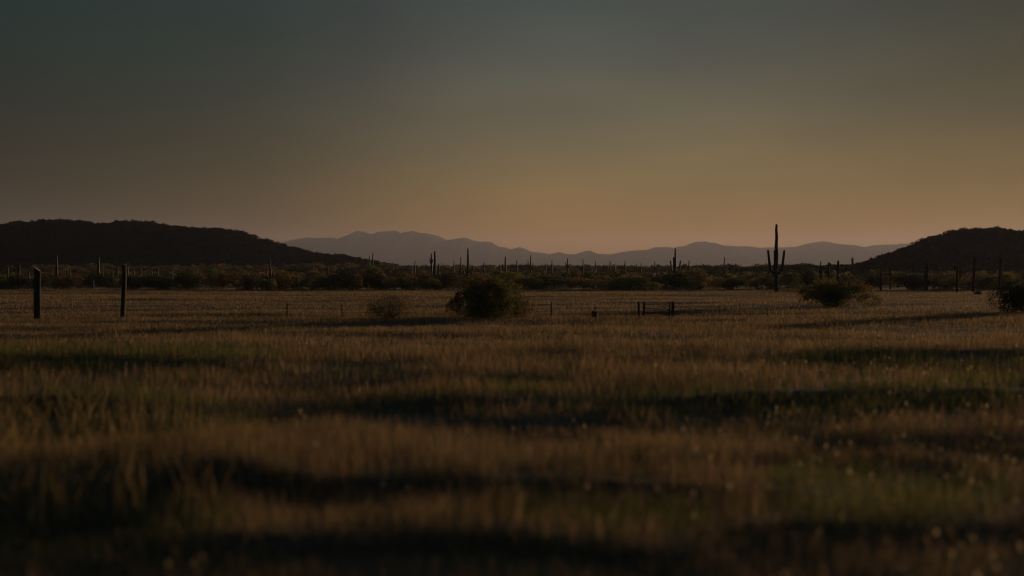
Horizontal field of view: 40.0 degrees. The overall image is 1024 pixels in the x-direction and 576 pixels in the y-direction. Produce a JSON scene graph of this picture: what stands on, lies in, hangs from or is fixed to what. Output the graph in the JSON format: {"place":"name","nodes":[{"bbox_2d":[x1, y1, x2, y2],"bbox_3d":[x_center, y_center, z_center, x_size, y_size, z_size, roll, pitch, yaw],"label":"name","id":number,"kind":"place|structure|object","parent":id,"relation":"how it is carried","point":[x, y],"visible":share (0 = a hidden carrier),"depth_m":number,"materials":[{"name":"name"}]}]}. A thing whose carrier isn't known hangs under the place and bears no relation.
{"place":"outdoors","nodes":[
{"label":"outdoors","id":0,"kind":"place"},
{"bbox_2d":[0,221,386,275],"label":"hill","id":1,"kind":"structure","parent":0,"point":[42,237],"depth_m":580.97,"materials":[{"name":"soil"}]},
{"bbox_2d":[0,218,1023,275],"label":"hill scrub","id":2,"kind":"object","parent":1,"relation":"on","point":[898,253],"visible":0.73,"depth_m":562.30,"materials":[{"name":"green plant"}]},
{"bbox_2d":[0,272,1023,575],"bbox_3d":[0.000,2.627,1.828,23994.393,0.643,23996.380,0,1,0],"label":"ground","id":3,"kind":"structure","parent":0,"point":[346,550],"depth_m":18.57,"materials":[{"name":"brown plant"}]},
{"bbox_2d":[0,274,10,289],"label":"field shrub","id":4,"kind":"object","parent":3,"relation":"on","point":[1,283],"visible":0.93,"depth_m":179.94,"materials":[{"name":"green plant"}]},
{"bbox_2d":[0,272,33,289],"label":"field shrub","id":5,"kind":"object","parent":3,"relation":"on","point":[17,281],"visible":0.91,"depth_m":182.86,"materials":[{"name":"green plant"}]},
{"bbox_2d":[34,267,40,319],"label":"wooden post","id":6,"kind":"object","parent":3,"relation":"on","point":[37,293],"visible":0.88,"depth_m":76.80,"materials":[{"name":"brown wood"}]},
{"bbox_2d":[55,255,57,274],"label":"saguaro","id":7,"kind":"object","parent":3,"relation":"on","point":[56,270],"visible":0.76,"depth_m":224.88,"materials":[{"name":"green plant"}]},
{"bbox_2d":[51,272,84,288],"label":"field shrub","id":8,"kind":"object","parent":3,"relation":"on","point":[66,282],"visible":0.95,"depth_m":185.04,"materials":[{"name":"green plant"}]},
{"bbox_2d":[97,257,99,274],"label":"saguaro","id":9,"kind":"object","parent":3,"relation":"on","point":[98,266],"visible":0.65,"depth_m":221.84,"materials":[{"name":"green plant"}]},
{"bbox_2d":[76,272,121,288],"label":"field shrub","id":10,"kind":"object","parent":3,"relation":"on","point":[107,280],"visible":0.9,"depth_m":189.61,"materials":[{"name":"green plant"}]},
{"bbox_2d":[120,264,126,318],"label":"wooden post","id":11,"kind":"object","parent":3,"relation":"on","point":[123,291],"visible":0.91,"depth_m":77.65,"materials":[{"name":"brown wood"}]},
{"bbox_2d":[118,274,140,289],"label":"field shrub","id":12,"kind":"object","parent":3,"relation":"on","point":[130,286],"visible":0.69,"depth_m":180.06,"materials":[{"name":"green plant"}]},
{"bbox_2d":[129,271,177,289],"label":"field shrub","id":13,"kind":"object","parent":3,"relation":"on","point":[166,284],"visible":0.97,"depth_m":179.31,"materials":[{"name":"green plant"}]},
{"bbox_2d":[169,270,208,289],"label":"field shrub","id":14,"kind":"object","parent":3,"relation":"on","point":[189,283],"visible":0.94,"depth_m":183.34,"materials":[{"name":"green plant"}]},
{"bbox_2d":[203,268,226,288],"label":"field shrub","id":15,"kind":"object","parent":3,"relation":"on","point":[211,276],"visible":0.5,"depth_m":187.92,"materials":[{"name":"green plant"}]},
{"bbox_2d":[209,271,245,289],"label":"field shrub","id":16,"kind":"object","parent":3,"relation":"on","point":[231,279],"visible":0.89,"depth_m":184.56,"materials":[{"name":"green plant"}]},
{"bbox_2d":[237,272,267,289],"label":"field shrub","id":17,"kind":"object","parent":3,"relation":"on","point":[248,285],"visible":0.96,"depth_m":178.96,"materials":[{"name":"green plant"}]},
{"bbox_2d":[259,277,276,289],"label":"field shrub","id":18,"kind":"object","parent":3,"relation":"on","point":[271,285],"visible":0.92,"depth_m":179.37,"materials":[{"name":"green plant"}]},
{"bbox_2d":[266,258,273,280],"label":"saguaro","id":19,"kind":"object","parent":3,"relation":"on","point":[269,277],"visible":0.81,"depth_m":199.89,"materials":[{"name":"green plant"}]},
{"bbox_2d":[260,272,294,289],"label":"field shrub","id":20,"kind":"object","parent":3,"relation":"on","point":[283,282],"visible":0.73,"depth_m":183.79,"materials":[{"name":"green plant"}]},
{"bbox_2d":[290,275,319,289],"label":"field shrub","id":21,"kind":"object","parent":3,"relation":"on","point":[305,283],"visible":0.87,"depth_m":183.97,"materials":[{"name":"green plant"}]},
{"bbox_2d":[307,272,366,289],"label":"field shrub","id":22,"kind":"object","parent":3,"relation":"on","point":[335,278],"visible":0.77,"depth_m":181.29,"materials":[{"name":"green plant"}]},
{"bbox_2d":[357,265,388,289],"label":"field shrub","id":23,"kind":"object","parent":3,"relation":"on","point":[371,276],"visible":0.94,"depth_m":183.13,"materials":[{"name":"green plant"}]},
{"bbox_2d":[369,280,395,289],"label":"field shrub","id":24,"kind":"object","parent":3,"relation":"on","point":[375,287],"visible":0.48,"depth_m":184.24,"materials":[{"name":"green plant"}]},
{"bbox_2d":[362,290,417,319],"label":"twiggy bush","id":25,"kind":"object","parent":3,"relation":"on","point":[382,310],"visible":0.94,"depth_m":74.26,"materials":[{"name":"brown plant"}]},
{"bbox_2d":[381,277,416,289],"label":"field shrub","id":26,"kind":"object","parent":3,"relation":"on","point":[400,283],"visible":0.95,"depth_m":179.79,"materials":[{"name":"green plant"}]},
{"bbox_2d":[411,275,432,288],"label":"field shrub","id":27,"kind":"object","parent":3,"relation":"on","point":[420,282],"visible":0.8,"depth_m":188.83,"materials":[{"name":"green plant"}]},
{"bbox_2d":[429,253,432,276],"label":"saguaro","id":28,"kind":"object","parent":3,"relation":"on","point":[431,261],"visible":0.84,"depth_m":249.83,"materials":[{"name":"green plant"}]},
{"bbox_2d":[429,279,441,289],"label":"field shrub","id":29,"kind":"object","parent":3,"relation":"on","point":[436,284],"visible":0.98,"depth_m":180.66,"materials":[{"name":"green plant"}]},
{"bbox_2d":[433,251,439,281],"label":"saguaro","id":30,"kind":"object","parent":3,"relation":"on","point":[434,269],"visible":0.78,"depth_m":204.85,"materials":[{"name":"green plant"}]},
{"bbox_2d":[429,269,466,288],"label":"field shrub","id":31,"kind":"object","parent":3,"relation":"on","point":[445,281],"visible":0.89,"depth_m":192.01,"materials":[{"name":"green plant"}]},
{"bbox_2d":[462,248,473,283],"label":"saguaro","id":32,"kind":"object","parent":3,"relation":"on","point":[468,268],"visible":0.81,"depth_m":214.83,"materials":[{"name":"green plant"}]},
{"bbox_2d":[472,271,496,286],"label":"field shrub","id":33,"kind":"object","parent":3,"relation":"on","point":[480,276],"visible":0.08,"depth_m":178.32,"materials":[{"name":"green plant"}]},
{"bbox_2d":[445,272,533,318],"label":"round bush","id":34,"kind":"object","parent":3,"relation":"on","point":[488,305],"visible":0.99,"depth_m":74.42,"materials":[{"name":"green plant"}]},
{"bbox_2d":[234,302,767,318],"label":"wire fence","id":35,"kind":"object","parent":3,"relation":"on","point":[287,311],"visible":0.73,"depth_m":75.99,"materials":[{"name":"grey metal"}]},
{"bbox_2d":[499,256,508,273],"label":"saguaro","id":36,"kind":"object","parent":3,"relation":"on","point":[504,269],"visible":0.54,"depth_m":299.81,"materials":[{"name":"green plant"}]},
{"bbox_2d":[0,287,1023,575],"bbox_3d":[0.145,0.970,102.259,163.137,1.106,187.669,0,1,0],"label":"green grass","id":37,"kind":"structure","parent":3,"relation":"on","point":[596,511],"depth_m":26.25,"materials":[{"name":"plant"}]},
{"bbox_2d":[0,261,1023,286],"bbox_3d":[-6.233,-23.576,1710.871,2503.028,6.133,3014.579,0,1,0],"label":"desert scrub","id":38,"kind":"object","parent":3,"relation":"on","point":[746,274],"visible":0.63,"depth_m":449.06,"materials":[{"name":"green plant"}]},
{"bbox_2d":[496,270,527,288],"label":"field shrub","id":39,"kind":"object","parent":3,"relation":"on","point":[511,275],"visible":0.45,"depth_m":192.18,"materials":[{"name":"green plant"}]},
{"bbox_2d":[509,275,534,288],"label":"field shrub","id":40,"kind":"object","parent":3,"relation":"on","point":[518,281],"visible":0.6,"depth_m":185.91,"materials":[{"name":"green plant"}]},
{"bbox_2d":[528,255,533,273],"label":"saguaro","id":41,"kind":"object","parent":3,"relation":"on","point":[530,266],"visible":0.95,"depth_m":379.78,"materials":[{"name":"green plant"}]},
{"bbox_2d":[521,278,547,289],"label":"field shrub","id":42,"kind":"object","parent":3,"relation":"on","point":[535,284],"visible":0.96,"depth_m":179.74,"materials":[{"name":"green plant"}]},
{"bbox_2d":[530,274,566,288],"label":"field shrub","id":43,"kind":"object","parent":3,"relation":"on","point":[550,281],"visible":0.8,"depth_m":186.45,"materials":[{"name":"green plant"}]},
{"bbox_2d":[557,276,595,289],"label":"field shrub","id":44,"kind":"object","parent":3,"relation":"on","point":[579,281],"visible":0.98,"depth_m":185.79,"materials":[{"name":"green plant"}]},
{"bbox_2d":[592,311,597,318],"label":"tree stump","id":45,"kind":"object","parent":3,"relation":"on","point":[594,313],"visible":0.73,"depth_m":74.90,"materials":[{"name":"brown wood"}]},
{"bbox_2d":[590,274,663,290],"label":"field shrub","id":46,"kind":"object","parent":3,"relation":"on","point":[635,281],"visible":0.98,"depth_m":177.93,"materials":[{"name":"green plant"}]},
{"bbox_2d":[637,301,674,318],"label":"field gate","id":47,"kind":"structure","parent":3,"relation":"on","point":[672,305],"depth_m":75.68,"materials":[{"name":"brown wood"}]},
{"bbox_2d":[651,276,664,288],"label":"field shrub","id":48,"kind":"object","parent":3,"relation":"on","point":[654,279],"visible":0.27,"depth_m":189.77,"materials":[{"name":"green plant"}]},
{"bbox_2d":[638,270,703,289],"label":"field shrub","id":49,"kind":"object","parent":3,"relation":"on","point":[672,279],"visible":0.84,"depth_m":185.32,"materials":[{"name":"green plant"}]},
{"bbox_2d":[670,248,680,273],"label":"saguaro","id":50,"kind":"object","parent":3,"relation":"on","point":[674,263],"visible":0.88,"depth_m":269.78,"materials":[{"name":"green plant"}]},
{"bbox_2d":[672,268,713,288],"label":"field shrub","id":51,"kind":"object","parent":3,"relation":"on","point":[696,275],"visible":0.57,"depth_m":193.49,"materials":[{"name":"green plant"}]},
{"bbox_2d":[705,275,725,288],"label":"field shrub","id":52,"kind":"object","parent":3,"relation":"on","point":[716,283],"visible":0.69,"depth_m":190.28,"materials":[{"name":"green plant"}]},
{"bbox_2d":[721,277,747,289],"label":"field shrub","id":53,"kind":"object","parent":3,"relation":"on","point":[731,283],"visible":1,"depth_m":186.01,"materials":[{"name":"green plant"}]},
{"bbox_2d":[745,278,762,287],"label":"field shrub","id":54,"kind":"object","parent":3,"relation":"on","point":[751,283],"visible":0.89,"depth_m":189.44,"materials":[{"name":"green plant"}]},
{"bbox_2d":[755,275,778,288],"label":"field shrub","id":55,"kind":"object","parent":3,"relation":"on","point":[768,282],"visible":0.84,"depth_m":186.58,"materials":[{"name":"green plant"}]},
{"bbox_2d":[767,224,784,291],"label":"saguaro","id":56,"kind":"object","parent":3,"relation":"on","point":[775,273],"visible":1,"depth_m":165.81,"materials":[{"name":"green plant"}]},
{"bbox_2d":[770,269,801,288],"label":"field shrub","id":57,"kind":"object","parent":3,"relation":"on","point":[788,279],"visible":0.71,"depth_m":192.97,"materials":[{"name":"green plant"}]},
{"bbox_2d":[790,267,818,288],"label":"field shrub","id":58,"kind":"object","parent":3,"relation":"on","point":[809,279],"visible":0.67,"depth_m":187.29,"materials":[{"name":"green plant"}]},
{"bbox_2d":[819,261,823,281],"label":"saguaro","id":59,"kind":"object","parent":3,"relation":"on","point":[820,273],"visible":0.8,"depth_m":164.87,"materials":[{"name":"green plant"}]},
{"bbox_2d":[827,262,830,281],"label":"saguaro","id":60,"kind":"object","parent":3,"relation":"on","point":[828,272],"visible":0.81,"depth_m":164.89,"materials":[{"name":"green plant"}]},
{"bbox_2d":[836,260,838,283],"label":"saguaro","id":61,"kind":"object","parent":3,"relation":"on","point":[837,274],"visible":0.72,"depth_m":164.86,"materials":[{"name":"green plant"}]},
{"bbox_2d":[795,275,885,307],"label":"feathery bush","id":62,"kind":"object","parent":3,"relation":"on","point":[831,293],"visible":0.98,"depth_m":97.37,"materials":[{"name":"green plant"}]},
{"bbox_2d":[834,273,860,286],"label":"field shrub","id":63,"kind":"object","parent":3,"relation":"on","point":[845,279],"visible":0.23,"depth_m":186.61,"materials":[{"name":"green plant"}]},
{"bbox_2d":[851,257,853,274],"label":"saguaro","id":64,"kind":"object","parent":3,"relation":"on","point":[852,264],"visible":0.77,"depth_m":329.83,"materials":[{"name":"green plant"}]},
{"bbox_2d":[850,271,896,289],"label":"field shrub","id":65,"kind":"object","parent":3,"relation":"on","point":[872,280],"visible":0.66,"depth_m":180.81,"materials":[{"name":"green plant"}]},
{"bbox_2d":[879,268,881,290],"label":"saguaro","id":66,"kind":"object","parent":3,"relation":"on","point":[880,282],"visible":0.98,"depth_m":175.91,"materials":[{"name":"green plant"}]},
{"bbox_2d":[889,262,891,289],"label":"saguaro","id":67,"kind":"object","parent":3,"relation":"on","point":[890,275],"visible":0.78,"depth_m":184.91,"materials":[{"name":"green plant"}]},
{"bbox_2d":[885,271,925,289],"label":"field shrub","id":68,"kind":"object","parent":3,"relation":"on","point":[913,281],"visible":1,"depth_m":180.48,"materials":[{"name":"green plant"}]},
{"bbox_2d":[925,263,927,289],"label":"saguaro","id":69,"kind":"object","parent":3,"relation":"on","point":[926,276],"visible":0.94,"depth_m":177.88,"materials":[{"name":"green plant"}]},
{"bbox_2d":[913,274,949,289],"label":"field shrub","id":70,"kind":"object","parent":3,"relation":"on","point":[938,284],"visible":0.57,"depth_m":182.71,"materials":[{"name":"green plant"}]},
{"bbox_2d":[941,275,971,288],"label":"field shrub","id":71,"kind":"object","parent":3,"relation":"on","point":[949,284],"visible":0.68,"depth_m":187.71,"materials":[{"name":"green plant"}]},
{"bbox_2d":[955,265,957,292],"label":"saguaro","id":72,"kind":"object","parent":3,"relation":"on","point":[956,281],"visible":0.95,"depth_m":159.91,"materials":[{"name":"green plant"}]},
{"bbox_2d":[972,255,974,291],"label":"saguaro","id":73,"kind":"object","parent":3,"relation":"on","point":[973,278],"visible":0.98,"depth_m":162.90,"materials":[{"name":"green plant"}]},
{"bbox_2d":[959,274,1002,288],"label":"field shrub","id":74,"kind":"object","parent":3,"relation":"on","point":[983,281],"visible":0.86,"depth_m":187.16,"materials":[{"name":"green plant"}]},
{"bbox_2d":[997,257,1001,288],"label":"saguaro","id":75,"kind":"object","parent":3,"relation":"on","point":[999,271],"visible":0.92,"depth_m":184.89,"materials":[{"name":"green plant"}]},
{"bbox_2d":[984,276,1023,313],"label":"dark bush","id":76,"kind":"object","parent":3,"relation":"on","point":[1014,296],"visible":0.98,"depth_m":82.09,"materials":[{"name":"green plant"}]},
{"bbox_2d":[990,272,1023,288],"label":"field shrub","id":77,"kind":"object","parent":3,"relation":"on","point":[1005,275],"visible":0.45,"depth_m":188.96,"materials":[{"name":"green plant"}]},
{"bbox_2d":[0,0,1023,253],"label":"sky","id":78,"kind":"structure","parent":0,"point":[542,126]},
{"bbox_2d":[277,231,911,266],"bbox_3d":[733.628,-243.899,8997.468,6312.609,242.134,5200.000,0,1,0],"label":"mountains","id":79,"kind":"structure","parent":0,"point":[410,248],"depth_m":7693.28,"materials":[{"name":"grey stone"}]},
{"bbox_2d":[754,231,1023,275],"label":"hill","id":80,"kind":"structure","parent":0,"point":[990,254],"depth_m":474.54,"materials":[{"name":"soil"}]}
]}

